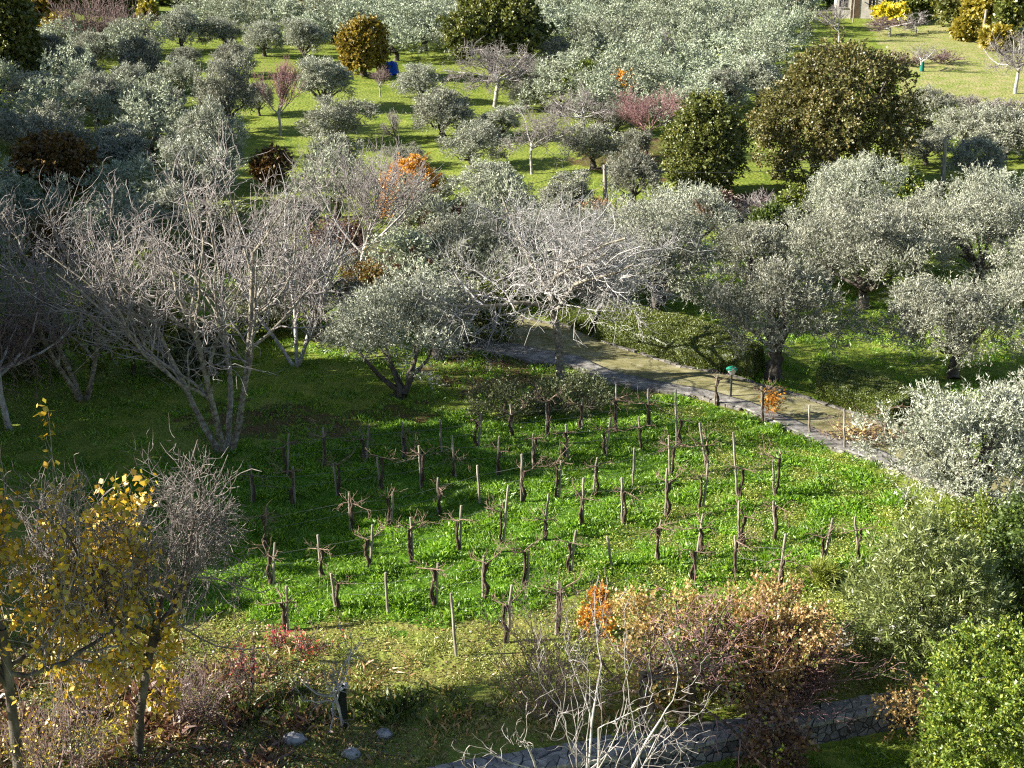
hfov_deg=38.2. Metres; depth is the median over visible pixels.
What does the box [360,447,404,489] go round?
grapevine
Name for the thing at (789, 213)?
olive tree
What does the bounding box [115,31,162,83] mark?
olive tree
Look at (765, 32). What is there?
olive tree
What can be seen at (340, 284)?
olive tree
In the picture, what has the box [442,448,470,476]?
grapevine
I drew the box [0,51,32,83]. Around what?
olive tree
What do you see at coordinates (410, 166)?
orange tree
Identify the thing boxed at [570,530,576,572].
vineyard post
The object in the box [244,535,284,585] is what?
grapevine
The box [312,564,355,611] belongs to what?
grapevine
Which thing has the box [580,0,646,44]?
olive tree
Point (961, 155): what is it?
olive tree
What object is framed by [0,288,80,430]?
bare tree
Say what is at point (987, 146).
overhead cable
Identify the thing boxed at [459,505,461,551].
vineyard post
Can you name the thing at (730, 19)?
olive tree
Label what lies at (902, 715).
hydrangea
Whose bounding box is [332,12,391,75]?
golden tree
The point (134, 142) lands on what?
olive tree
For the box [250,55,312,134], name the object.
bare tree
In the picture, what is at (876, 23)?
bare tree
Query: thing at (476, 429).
grapevine
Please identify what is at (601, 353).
road
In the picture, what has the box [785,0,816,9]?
broadleaf tree
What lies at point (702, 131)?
oak tree
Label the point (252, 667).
rose bush
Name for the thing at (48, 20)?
yellow bush
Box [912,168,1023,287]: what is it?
olive tree
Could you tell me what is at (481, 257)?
olive tree
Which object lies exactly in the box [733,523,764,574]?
grapevine
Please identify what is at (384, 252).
twiggy bush
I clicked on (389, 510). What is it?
grapevine
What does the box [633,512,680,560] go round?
grapevine
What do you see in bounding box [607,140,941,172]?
overhead cable
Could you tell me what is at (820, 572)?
grass clump
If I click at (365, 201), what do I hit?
bare tree
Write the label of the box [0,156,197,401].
bare tree
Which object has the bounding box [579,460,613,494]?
grapevine
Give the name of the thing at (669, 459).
vineyard post
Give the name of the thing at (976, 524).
green bush
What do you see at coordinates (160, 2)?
broadleaf tree
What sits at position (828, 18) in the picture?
bare tree
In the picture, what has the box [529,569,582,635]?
grapevine
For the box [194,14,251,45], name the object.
olive tree
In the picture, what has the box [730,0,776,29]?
olive tree
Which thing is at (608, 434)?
vineyard post
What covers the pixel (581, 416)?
grapevine
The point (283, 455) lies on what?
grapevine
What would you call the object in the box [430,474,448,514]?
grapevine
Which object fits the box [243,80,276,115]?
olive tree
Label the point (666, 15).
olive tree
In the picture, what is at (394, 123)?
bare tree
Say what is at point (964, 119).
olive tree
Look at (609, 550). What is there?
vineyard post
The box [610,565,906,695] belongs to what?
twiggy bush
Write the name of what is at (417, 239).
olive tree
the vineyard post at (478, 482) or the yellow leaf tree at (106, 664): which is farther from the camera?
the vineyard post at (478, 482)
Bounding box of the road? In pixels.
[398,309,1023,499]
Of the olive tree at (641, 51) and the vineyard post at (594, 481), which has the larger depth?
the olive tree at (641, 51)
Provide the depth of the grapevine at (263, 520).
42.83 m
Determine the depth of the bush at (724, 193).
79.39 m
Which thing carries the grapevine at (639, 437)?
on the ground at (966, 76)
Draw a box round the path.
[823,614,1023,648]
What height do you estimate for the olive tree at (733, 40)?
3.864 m
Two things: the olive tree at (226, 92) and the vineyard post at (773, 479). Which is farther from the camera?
the olive tree at (226, 92)
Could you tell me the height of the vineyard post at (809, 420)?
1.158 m
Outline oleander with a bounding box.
[829,494,1020,687]
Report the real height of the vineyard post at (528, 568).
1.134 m
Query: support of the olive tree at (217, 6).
on the ground at (966, 76)
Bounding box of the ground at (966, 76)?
[0,0,1023,767]
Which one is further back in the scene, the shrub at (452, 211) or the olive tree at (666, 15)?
the olive tree at (666, 15)
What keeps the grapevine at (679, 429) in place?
on the ground at (966, 76)
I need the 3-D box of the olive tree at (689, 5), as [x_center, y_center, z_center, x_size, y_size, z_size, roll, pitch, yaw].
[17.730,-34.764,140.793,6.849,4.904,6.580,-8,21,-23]
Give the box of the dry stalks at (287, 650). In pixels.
[0,630,700,767]
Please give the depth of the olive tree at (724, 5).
144.75 m
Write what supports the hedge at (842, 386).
on the ground at (966, 76)
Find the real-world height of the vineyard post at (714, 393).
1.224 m
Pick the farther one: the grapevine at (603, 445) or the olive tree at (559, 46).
the olive tree at (559, 46)
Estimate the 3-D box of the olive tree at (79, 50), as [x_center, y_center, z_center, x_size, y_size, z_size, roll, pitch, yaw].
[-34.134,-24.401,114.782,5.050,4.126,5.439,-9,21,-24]
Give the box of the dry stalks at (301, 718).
[0,638,341,767]
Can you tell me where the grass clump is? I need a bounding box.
[800,555,843,590]
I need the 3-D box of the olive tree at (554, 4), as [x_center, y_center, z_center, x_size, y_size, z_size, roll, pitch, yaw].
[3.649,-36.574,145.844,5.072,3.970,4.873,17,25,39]
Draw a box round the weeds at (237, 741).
[0,633,420,767]
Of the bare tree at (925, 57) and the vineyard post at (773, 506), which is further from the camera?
the bare tree at (925, 57)
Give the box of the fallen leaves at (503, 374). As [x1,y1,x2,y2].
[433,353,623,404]
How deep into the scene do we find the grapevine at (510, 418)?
50.99 m
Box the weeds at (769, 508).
[554,396,1017,646]
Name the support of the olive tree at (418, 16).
on the ground at (966, 76)
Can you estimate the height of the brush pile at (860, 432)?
1.285 m
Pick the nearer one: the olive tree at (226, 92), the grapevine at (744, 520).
the grapevine at (744, 520)
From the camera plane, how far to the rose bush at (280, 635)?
37.60 m
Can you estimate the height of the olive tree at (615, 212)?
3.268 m
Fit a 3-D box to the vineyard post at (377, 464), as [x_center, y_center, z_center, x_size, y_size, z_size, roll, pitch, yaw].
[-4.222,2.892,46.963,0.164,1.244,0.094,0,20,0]
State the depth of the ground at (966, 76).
54.85 m
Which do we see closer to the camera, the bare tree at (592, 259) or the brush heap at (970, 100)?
the bare tree at (592, 259)
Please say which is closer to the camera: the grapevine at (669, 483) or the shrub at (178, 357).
the grapevine at (669, 483)
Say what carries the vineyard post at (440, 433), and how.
on the ground at (966, 76)
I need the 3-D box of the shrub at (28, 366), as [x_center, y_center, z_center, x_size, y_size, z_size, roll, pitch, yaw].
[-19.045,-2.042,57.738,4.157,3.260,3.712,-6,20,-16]
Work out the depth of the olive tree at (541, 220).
69.24 m
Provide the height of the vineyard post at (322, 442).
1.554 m
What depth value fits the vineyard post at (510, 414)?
50.88 m
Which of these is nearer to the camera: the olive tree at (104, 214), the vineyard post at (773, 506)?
the vineyard post at (773, 506)
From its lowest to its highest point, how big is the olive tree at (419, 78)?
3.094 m
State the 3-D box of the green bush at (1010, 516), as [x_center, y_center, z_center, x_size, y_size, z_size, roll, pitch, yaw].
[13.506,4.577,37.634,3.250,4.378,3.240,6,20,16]
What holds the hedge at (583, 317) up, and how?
on the ground at (966, 76)
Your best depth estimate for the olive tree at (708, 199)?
69.82 m
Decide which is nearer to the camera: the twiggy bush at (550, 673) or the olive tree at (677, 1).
the twiggy bush at (550, 673)
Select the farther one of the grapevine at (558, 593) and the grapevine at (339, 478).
the grapevine at (339, 478)
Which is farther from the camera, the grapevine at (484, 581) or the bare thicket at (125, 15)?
the bare thicket at (125, 15)
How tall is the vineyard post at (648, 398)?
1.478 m
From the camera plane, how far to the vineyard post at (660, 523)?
42.11 m
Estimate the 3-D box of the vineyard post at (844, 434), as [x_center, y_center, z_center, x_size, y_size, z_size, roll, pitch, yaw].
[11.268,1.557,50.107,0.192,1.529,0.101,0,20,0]
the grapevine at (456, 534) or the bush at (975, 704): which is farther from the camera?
the grapevine at (456, 534)
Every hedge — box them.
[545,299,600,335]
[593,300,765,379]
[815,362,923,425]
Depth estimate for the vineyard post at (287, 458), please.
48.10 m
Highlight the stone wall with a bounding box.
[427,676,1010,767]
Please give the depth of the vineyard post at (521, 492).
46.10 m
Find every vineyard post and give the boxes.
[249,465,252,502]
[262,507,266,546]
[272,542,275,584]
[285,585,288,629]
[286,433,289,474]
[292,466,295,504]
[316,534,320,576]
[322,427,323,463]
[330,573,335,611]
[332,463,337,495]
[348,491,350,527]
[365,425,369,458]
[370,524,373,564]
[376,457,379,487]
[384,572,389,612]
[390,491,393,522]
[401,422,403,457]
[409,517,413,562]
[418,445,420,489]
[435,563,438,605]
[437,477,438,513]
[439,420,442,453]
[450,593,457,656]
[451,435,456,477]
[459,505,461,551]
[476,465,480,503]
[478,414,481,446]
[481,555,484,599]
[496,436,499,474]
[502,485,508,542]
[506,584,512,642]
[509,404,512,428]
[520,454,522,500]
[526,551,529,584]
[532,433,533,465]
[543,493,549,539]
[545,402,547,434]
[554,583,558,634]
[558,460,561,497]
[565,424,568,457]
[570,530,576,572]
[581,398,583,428]
[582,477,584,524]
[592,457,597,490]
[606,417,611,455]
[606,536,612,568]
[615,384,617,429]
[620,477,622,522]
[632,448,634,484]
[647,388,650,423]
[655,520,662,557]
[664,468,667,515]
[668,435,670,473]
[675,389,677,447]
[693,552,696,579]
[697,513,703,550]
[699,423,705,465]
[702,463,708,508]
[714,374,718,404]
[732,432,738,495]
[734,535,736,567]
[738,501,739,546]
[772,460,774,494]
[772,500,776,540]
[778,533,786,580]
[808,405,810,431]
[824,518,833,558]
[843,409,845,446]
[854,516,857,543]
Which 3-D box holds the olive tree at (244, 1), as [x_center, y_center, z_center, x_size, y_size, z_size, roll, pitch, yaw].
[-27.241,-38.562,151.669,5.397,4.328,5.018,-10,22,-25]
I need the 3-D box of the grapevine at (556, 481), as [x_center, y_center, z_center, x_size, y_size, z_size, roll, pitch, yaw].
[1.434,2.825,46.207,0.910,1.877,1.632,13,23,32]
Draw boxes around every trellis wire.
[252,426,634,486]
[269,437,699,527]
[275,451,769,565]
[289,397,673,455]
[289,511,772,608]
[456,529,852,626]
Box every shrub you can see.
[0,295,79,379]
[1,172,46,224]
[23,205,93,264]
[141,313,244,382]
[180,198,266,264]
[225,264,299,341]
[297,214,368,259]
[337,246,394,327]
[413,199,474,250]
[574,579,617,642]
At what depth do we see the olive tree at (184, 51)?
124.24 m
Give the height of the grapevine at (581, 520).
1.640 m
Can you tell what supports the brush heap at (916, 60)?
on the ground at (966, 76)
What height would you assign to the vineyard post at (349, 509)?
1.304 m
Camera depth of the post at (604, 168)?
79.18 m
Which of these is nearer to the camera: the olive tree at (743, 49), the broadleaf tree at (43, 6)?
the olive tree at (743, 49)
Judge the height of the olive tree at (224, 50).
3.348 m
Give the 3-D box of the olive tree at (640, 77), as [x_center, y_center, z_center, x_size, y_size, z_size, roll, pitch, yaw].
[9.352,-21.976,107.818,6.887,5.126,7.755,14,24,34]
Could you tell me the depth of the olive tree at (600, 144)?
89.12 m
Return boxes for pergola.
[850,0,897,21]
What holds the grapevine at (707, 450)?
on the ground at (966, 76)
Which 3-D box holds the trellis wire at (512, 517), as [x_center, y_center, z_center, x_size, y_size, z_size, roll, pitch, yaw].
[0.752,3.503,43.576,15.837,1.058,0.514,-8,21,-21]
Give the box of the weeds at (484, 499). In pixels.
[94,402,884,623]
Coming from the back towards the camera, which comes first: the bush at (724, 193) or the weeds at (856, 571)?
the bush at (724, 193)
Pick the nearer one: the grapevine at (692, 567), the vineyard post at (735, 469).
the grapevine at (692, 567)
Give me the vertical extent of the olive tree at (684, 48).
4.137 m
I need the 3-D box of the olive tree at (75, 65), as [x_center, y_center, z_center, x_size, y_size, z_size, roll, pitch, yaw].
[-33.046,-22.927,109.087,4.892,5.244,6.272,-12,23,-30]
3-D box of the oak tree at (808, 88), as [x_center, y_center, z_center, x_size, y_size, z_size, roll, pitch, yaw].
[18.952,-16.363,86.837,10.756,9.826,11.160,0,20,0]
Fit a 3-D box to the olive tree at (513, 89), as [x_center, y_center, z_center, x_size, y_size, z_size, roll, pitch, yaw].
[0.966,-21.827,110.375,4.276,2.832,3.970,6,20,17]
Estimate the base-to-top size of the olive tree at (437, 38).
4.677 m
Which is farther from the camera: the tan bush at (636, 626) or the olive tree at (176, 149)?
the olive tree at (176, 149)
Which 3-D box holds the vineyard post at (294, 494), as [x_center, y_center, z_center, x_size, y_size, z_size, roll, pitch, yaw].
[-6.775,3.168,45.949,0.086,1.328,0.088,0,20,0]
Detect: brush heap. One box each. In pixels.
[892,49,925,65]
[922,46,968,63]
[940,93,985,109]
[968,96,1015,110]
[998,97,1023,113]
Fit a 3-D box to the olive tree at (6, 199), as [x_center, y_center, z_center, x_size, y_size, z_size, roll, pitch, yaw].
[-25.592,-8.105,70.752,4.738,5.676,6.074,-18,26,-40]
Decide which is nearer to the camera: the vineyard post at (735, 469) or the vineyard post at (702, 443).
the vineyard post at (735, 469)
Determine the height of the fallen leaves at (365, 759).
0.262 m
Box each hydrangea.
[730,692,821,767]
[866,670,938,750]
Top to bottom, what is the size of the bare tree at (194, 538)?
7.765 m
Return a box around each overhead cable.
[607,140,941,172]
[947,139,1022,151]
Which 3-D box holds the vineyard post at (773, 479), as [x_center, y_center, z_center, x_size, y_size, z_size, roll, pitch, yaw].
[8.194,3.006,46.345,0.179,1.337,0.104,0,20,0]
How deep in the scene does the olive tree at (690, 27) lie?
126.56 m
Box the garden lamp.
[726,366,737,395]
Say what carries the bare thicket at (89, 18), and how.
on the ground at (966, 76)
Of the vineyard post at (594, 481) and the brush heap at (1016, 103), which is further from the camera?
the brush heap at (1016, 103)
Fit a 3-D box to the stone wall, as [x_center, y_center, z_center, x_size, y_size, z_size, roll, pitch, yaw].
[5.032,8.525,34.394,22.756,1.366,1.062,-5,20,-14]
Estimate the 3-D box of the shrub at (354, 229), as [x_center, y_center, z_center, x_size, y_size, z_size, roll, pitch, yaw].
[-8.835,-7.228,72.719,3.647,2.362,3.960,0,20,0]
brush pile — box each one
[721,187,800,218]
[802,397,916,449]
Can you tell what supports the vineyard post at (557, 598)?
on the ground at (966, 76)
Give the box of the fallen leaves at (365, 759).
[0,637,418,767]
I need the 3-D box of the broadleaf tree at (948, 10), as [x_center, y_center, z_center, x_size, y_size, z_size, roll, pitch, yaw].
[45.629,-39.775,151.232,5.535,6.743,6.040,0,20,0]
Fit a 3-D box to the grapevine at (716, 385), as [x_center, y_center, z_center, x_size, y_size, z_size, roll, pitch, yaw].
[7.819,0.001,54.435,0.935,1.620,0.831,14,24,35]
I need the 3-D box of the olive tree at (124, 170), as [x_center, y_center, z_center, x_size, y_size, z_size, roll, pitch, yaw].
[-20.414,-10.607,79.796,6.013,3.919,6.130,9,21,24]
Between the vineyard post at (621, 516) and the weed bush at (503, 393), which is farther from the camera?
the weed bush at (503, 393)
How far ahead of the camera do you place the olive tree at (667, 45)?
120.80 m
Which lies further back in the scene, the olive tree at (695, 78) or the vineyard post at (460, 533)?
the olive tree at (695, 78)
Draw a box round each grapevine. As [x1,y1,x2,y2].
[234,505,283,547]
[239,468,272,503]
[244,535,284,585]
[254,578,305,630]
[263,440,299,475]
[268,452,303,504]
[303,537,333,575]
[304,417,340,467]
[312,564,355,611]
[315,447,355,495]
[332,487,370,530]
[341,420,379,459]
[352,518,388,566]
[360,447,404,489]
[373,483,407,523]
[385,511,437,563]
[393,427,419,458]
[403,434,448,488]
[411,556,452,607]
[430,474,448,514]
[438,509,480,552]
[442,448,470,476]
[466,409,483,446]
[468,534,510,599]
[479,438,513,475]
[480,496,515,543]
[489,581,526,643]
[496,530,546,587]
[499,396,527,436]
[513,453,543,501]
[518,429,547,467]
[523,502,560,540]
[525,382,568,435]
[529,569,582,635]
[535,440,573,497]
[547,417,578,458]
[549,533,591,573]
[556,479,600,524]
[563,399,598,431]
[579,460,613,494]
[588,416,624,454]
[596,385,637,430]
[609,481,643,524]
[625,422,654,451]
[629,385,665,424]
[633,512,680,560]
[652,427,693,477]
[655,460,689,518]
[659,401,695,445]
[672,540,719,580]
[675,504,721,553]
[680,422,726,468]
[681,456,718,508]
[711,367,735,405]
[719,495,762,545]
[721,458,765,498]
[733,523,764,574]
[747,375,781,422]
[752,435,796,497]
[759,544,812,583]
[760,495,797,541]
[801,519,844,565]
[836,521,880,557]
[864,400,908,444]
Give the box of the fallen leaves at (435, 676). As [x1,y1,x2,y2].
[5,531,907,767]
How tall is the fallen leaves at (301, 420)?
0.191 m
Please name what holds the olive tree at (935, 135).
on the ground at (966, 76)
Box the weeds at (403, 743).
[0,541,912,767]
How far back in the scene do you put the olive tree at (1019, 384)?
46.28 m
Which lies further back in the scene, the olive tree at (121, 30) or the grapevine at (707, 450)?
the olive tree at (121, 30)
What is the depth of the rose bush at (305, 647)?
36.92 m
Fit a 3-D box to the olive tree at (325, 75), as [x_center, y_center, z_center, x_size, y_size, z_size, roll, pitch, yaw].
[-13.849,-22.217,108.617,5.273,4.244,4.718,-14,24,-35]
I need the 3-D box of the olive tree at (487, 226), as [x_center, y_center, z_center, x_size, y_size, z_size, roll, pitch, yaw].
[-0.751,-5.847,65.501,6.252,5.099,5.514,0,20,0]
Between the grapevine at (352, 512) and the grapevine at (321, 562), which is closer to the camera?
the grapevine at (321, 562)
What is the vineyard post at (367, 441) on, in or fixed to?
on the ground at (966, 76)
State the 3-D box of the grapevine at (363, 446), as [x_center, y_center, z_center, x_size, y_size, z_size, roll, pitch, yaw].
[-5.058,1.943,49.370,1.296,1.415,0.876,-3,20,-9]
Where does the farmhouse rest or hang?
on the ground at (966, 76)
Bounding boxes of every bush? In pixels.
[0,660,139,767]
[39,10,79,41]
[132,644,256,728]
[135,0,159,19]
[226,629,264,697]
[262,623,294,649]
[289,616,344,664]
[331,226,421,273]
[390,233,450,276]
[442,570,632,725]
[459,372,556,427]
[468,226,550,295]
[523,367,624,421]
[531,60,563,91]
[571,195,614,226]
[592,578,750,714]
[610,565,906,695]
[684,565,859,718]
[691,187,743,223]
[715,625,855,731]
[732,612,851,715]
[744,196,796,246]
[773,182,815,224]
[872,167,931,203]
[904,612,1023,767]
[919,486,1021,585]
[933,177,972,203]
[974,481,1023,637]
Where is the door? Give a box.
[851,0,859,17]
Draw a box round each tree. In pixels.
[0,0,47,89]
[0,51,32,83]
[0,56,19,94]
[0,68,69,112]
[0,92,29,133]
[0,96,101,160]
[0,106,29,145]
[0,152,37,237]
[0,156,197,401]
[0,166,75,247]
[0,176,31,276]
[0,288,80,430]
[0,398,188,767]
[0,413,287,757]
[4,128,99,201]
[10,73,94,118]
[12,114,397,454]
[31,0,69,27]
[36,15,81,51]
[36,38,96,108]
[40,32,67,72]
[41,44,107,86]
[56,69,128,124]
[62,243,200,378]
[63,179,169,269]
[66,0,89,9]
[69,26,112,64]
[71,151,190,216]
[84,80,169,141]
[87,121,155,168]
[89,58,150,103]
[91,0,138,11]
[94,16,162,50]
[96,12,169,63]
[102,71,192,117]
[103,75,189,165]
[104,174,204,240]
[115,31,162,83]
[119,82,194,139]
[149,130,247,208]
[153,0,184,4]
[153,54,204,95]
[159,1,201,46]
[166,93,250,171]
[168,45,203,68]
[170,0,226,33]
[185,0,222,13]
[187,49,260,133]
[190,160,365,366]
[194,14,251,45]
[197,0,252,20]
[199,0,255,40]
[206,38,260,70]
[221,0,266,19]
[222,0,283,23]
[229,240,380,341]
[241,18,286,56]
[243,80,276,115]
[243,142,296,187]
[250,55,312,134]
[252,0,317,41]
[264,191,326,239]
[269,131,446,272]
[270,0,298,25]
[278,15,333,58]
[282,10,332,49]
[284,140,381,218]
[286,618,376,733]
[291,0,336,27]
[294,54,357,110]
[294,93,381,142]
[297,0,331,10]
[298,0,356,43]
[304,127,367,181]
[309,255,478,399]
[320,0,376,32]
[329,0,399,47]
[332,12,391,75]
[354,0,403,29]
[360,223,461,304]
[363,0,429,42]
[367,64,391,96]
[376,152,445,227]
[378,108,402,146]
[380,0,449,33]
[380,140,431,163]
[381,16,435,60]
[381,266,485,361]
[385,61,447,100]
[385,167,478,239]
[387,0,447,53]
[390,0,421,28]
[404,166,719,379]
[405,81,479,137]
[412,213,474,250]
[426,193,553,299]
[428,12,464,60]
[430,166,462,200]
[433,0,463,23]
[435,0,558,72]
[435,118,513,167]
[437,38,548,106]
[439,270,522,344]
[444,154,539,207]
[451,567,727,767]
[460,219,556,302]
[465,168,537,240]
[472,105,526,137]
[497,102,581,173]
[499,73,554,109]
[501,3,562,61]
[510,48,600,116]
[520,199,576,278]
[529,47,598,93]
[531,201,657,301]
[532,168,597,212]
[534,0,553,22]
[534,33,573,60]
[535,80,615,127]
[538,3,569,41]
[540,0,574,21]
[546,0,609,40]
[548,0,597,23]
[556,32,624,71]
[556,116,627,168]
[562,56,605,96]
[564,12,622,57]
[568,63,652,123]
[568,591,749,748]
[570,0,621,23]
[572,185,729,321]
[579,181,659,306]
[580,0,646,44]
[581,15,661,60]
[590,95,635,132]
[591,48,680,107]
[595,25,666,75]
[597,198,657,240]
[599,143,666,202]
[602,0,659,13]
[604,66,640,102]
[609,0,665,33]
[609,83,691,153]
[612,15,669,49]
[614,126,657,157]
[614,583,819,767]
[622,27,676,68]
[632,0,689,47]
[632,51,708,95]
[632,178,752,274]
[639,0,688,26]
[642,78,736,132]
[651,10,717,64]
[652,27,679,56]
[652,66,757,108]
[652,88,755,197]
[661,39,719,87]
[663,0,728,32]
[676,44,766,100]
[680,10,732,55]
[682,0,750,27]
[684,29,768,67]
[692,250,870,381]
[703,67,747,107]
[708,216,797,297]
[713,0,755,24]
[718,9,763,37]
[723,21,804,88]
[728,12,795,64]
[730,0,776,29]
[737,55,783,106]
[742,24,933,191]
[751,0,809,29]
[754,4,810,58]
[764,195,897,283]
[765,0,826,23]
[773,8,819,47]
[778,186,958,309]
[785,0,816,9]
[803,148,918,228]
[814,0,852,42]
[820,0,833,4]
[844,372,1023,521]
[851,185,1004,273]
[859,267,1023,378]
[863,15,912,35]
[869,0,914,25]
[895,123,954,164]
[897,9,932,32]
[898,83,970,122]
[899,0,936,19]
[902,41,947,70]
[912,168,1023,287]
[926,98,1010,147]
[930,0,962,26]
[939,130,1009,182]
[945,158,1023,248]
[947,13,982,41]
[954,237,1023,315]
[957,0,994,24]
[963,366,1023,486]
[969,105,1023,159]
[975,21,1021,51]
[982,28,1023,93]
[989,0,1023,39]
[1012,118,1023,150]
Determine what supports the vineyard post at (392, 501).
on the ground at (966, 76)
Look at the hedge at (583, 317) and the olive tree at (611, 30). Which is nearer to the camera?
the hedge at (583, 317)
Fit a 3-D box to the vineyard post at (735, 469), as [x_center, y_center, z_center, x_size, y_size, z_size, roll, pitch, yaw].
[6.991,2.566,46.225,0.332,2.288,0.081,1,20,3]
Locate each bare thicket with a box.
[37,0,150,40]
[101,0,158,40]
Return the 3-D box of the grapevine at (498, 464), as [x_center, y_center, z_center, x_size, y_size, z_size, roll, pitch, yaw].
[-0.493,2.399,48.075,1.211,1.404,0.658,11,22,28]
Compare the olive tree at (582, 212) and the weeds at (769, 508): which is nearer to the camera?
the weeds at (769, 508)
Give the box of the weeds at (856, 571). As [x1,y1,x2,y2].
[803,520,1010,626]
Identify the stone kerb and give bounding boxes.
[456,341,996,510]
[517,316,1022,480]
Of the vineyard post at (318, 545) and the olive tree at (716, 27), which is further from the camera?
the olive tree at (716, 27)
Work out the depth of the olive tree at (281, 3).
149.88 m
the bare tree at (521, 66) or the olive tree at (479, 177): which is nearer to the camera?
the olive tree at (479, 177)
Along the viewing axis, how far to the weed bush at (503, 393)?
52.74 m
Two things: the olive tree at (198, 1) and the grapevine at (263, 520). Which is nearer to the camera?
the grapevine at (263, 520)
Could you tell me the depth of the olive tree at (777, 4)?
144.15 m
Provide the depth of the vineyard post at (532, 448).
48.70 m
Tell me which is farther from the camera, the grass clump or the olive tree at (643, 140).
the olive tree at (643, 140)
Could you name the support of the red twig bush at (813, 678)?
on the ground at (966, 76)
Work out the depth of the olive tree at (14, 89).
104.75 m
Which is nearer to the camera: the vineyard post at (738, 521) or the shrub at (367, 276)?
the vineyard post at (738, 521)
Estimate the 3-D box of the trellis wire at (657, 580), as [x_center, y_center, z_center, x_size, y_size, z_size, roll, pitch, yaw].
[4.022,5.085,39.899,12.449,0.889,1.227,-8,21,-21]
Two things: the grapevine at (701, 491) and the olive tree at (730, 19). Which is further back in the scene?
the olive tree at (730, 19)
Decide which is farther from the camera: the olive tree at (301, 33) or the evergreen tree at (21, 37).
the olive tree at (301, 33)
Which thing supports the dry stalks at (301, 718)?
on the ground at (966, 76)
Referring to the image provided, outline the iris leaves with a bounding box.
[234,677,508,726]
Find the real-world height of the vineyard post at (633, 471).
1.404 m
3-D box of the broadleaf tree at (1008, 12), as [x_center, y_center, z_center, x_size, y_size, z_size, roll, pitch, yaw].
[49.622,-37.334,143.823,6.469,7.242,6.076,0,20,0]
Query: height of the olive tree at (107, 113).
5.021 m
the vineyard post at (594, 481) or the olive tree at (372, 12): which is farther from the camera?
the olive tree at (372, 12)
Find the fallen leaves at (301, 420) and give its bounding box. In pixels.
[180,402,441,443]
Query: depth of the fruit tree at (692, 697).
33.55 m
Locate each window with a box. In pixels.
[839,0,847,7]
[868,0,876,7]
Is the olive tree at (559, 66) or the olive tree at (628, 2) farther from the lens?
the olive tree at (628, 2)
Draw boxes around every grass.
[0,530,912,767]
[20,392,912,623]
[360,681,1023,767]
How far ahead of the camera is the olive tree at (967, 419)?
43.68 m
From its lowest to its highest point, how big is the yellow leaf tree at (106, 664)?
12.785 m
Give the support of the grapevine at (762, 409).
on the ground at (966, 76)
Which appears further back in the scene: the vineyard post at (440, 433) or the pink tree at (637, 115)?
the pink tree at (637, 115)
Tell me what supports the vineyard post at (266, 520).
on the ground at (966, 76)
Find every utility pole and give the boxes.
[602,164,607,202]
[940,137,947,181]
[982,9,987,26]
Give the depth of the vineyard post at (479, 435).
50.35 m
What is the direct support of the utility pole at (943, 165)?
on the ground at (966, 76)
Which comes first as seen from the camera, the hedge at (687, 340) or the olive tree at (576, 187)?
the hedge at (687, 340)
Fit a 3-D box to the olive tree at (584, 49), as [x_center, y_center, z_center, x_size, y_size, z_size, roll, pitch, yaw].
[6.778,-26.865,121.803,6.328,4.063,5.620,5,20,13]
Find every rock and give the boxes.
[283,731,307,746]
[341,746,360,759]
[376,728,392,739]
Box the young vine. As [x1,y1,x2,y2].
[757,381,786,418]
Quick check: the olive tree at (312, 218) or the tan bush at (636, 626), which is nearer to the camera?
the tan bush at (636, 626)
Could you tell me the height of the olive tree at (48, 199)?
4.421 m
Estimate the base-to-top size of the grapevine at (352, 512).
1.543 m
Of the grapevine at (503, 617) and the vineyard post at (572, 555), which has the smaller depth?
the grapevine at (503, 617)
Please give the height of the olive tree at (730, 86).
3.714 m
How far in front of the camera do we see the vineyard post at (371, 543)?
41.71 m
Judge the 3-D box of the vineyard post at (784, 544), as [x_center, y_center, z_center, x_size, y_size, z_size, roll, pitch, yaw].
[7.419,4.870,40.644,0.170,1.676,0.087,0,20,0]
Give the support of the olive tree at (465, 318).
on the ground at (966, 76)
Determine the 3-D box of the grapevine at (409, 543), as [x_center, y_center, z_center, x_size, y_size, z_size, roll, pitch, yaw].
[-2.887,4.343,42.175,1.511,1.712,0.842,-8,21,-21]
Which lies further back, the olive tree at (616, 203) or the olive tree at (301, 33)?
the olive tree at (301, 33)
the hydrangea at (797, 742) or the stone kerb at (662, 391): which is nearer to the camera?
the hydrangea at (797, 742)
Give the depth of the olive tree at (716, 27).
130.31 m
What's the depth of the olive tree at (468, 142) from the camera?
90.44 m
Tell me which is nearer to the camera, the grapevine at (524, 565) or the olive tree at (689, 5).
the grapevine at (524, 565)
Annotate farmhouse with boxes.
[834,0,885,18]
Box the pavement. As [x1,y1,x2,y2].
[449,334,1007,505]
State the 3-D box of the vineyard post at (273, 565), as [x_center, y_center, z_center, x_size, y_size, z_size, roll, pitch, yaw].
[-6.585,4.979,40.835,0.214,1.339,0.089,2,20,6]
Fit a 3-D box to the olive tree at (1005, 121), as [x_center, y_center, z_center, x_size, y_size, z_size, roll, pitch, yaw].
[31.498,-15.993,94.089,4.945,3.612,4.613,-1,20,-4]
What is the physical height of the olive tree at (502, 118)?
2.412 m
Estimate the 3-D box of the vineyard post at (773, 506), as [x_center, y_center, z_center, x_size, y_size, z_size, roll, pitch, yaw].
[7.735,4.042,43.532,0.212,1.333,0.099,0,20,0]
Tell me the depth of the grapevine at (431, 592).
39.60 m
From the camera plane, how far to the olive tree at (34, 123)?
89.23 m

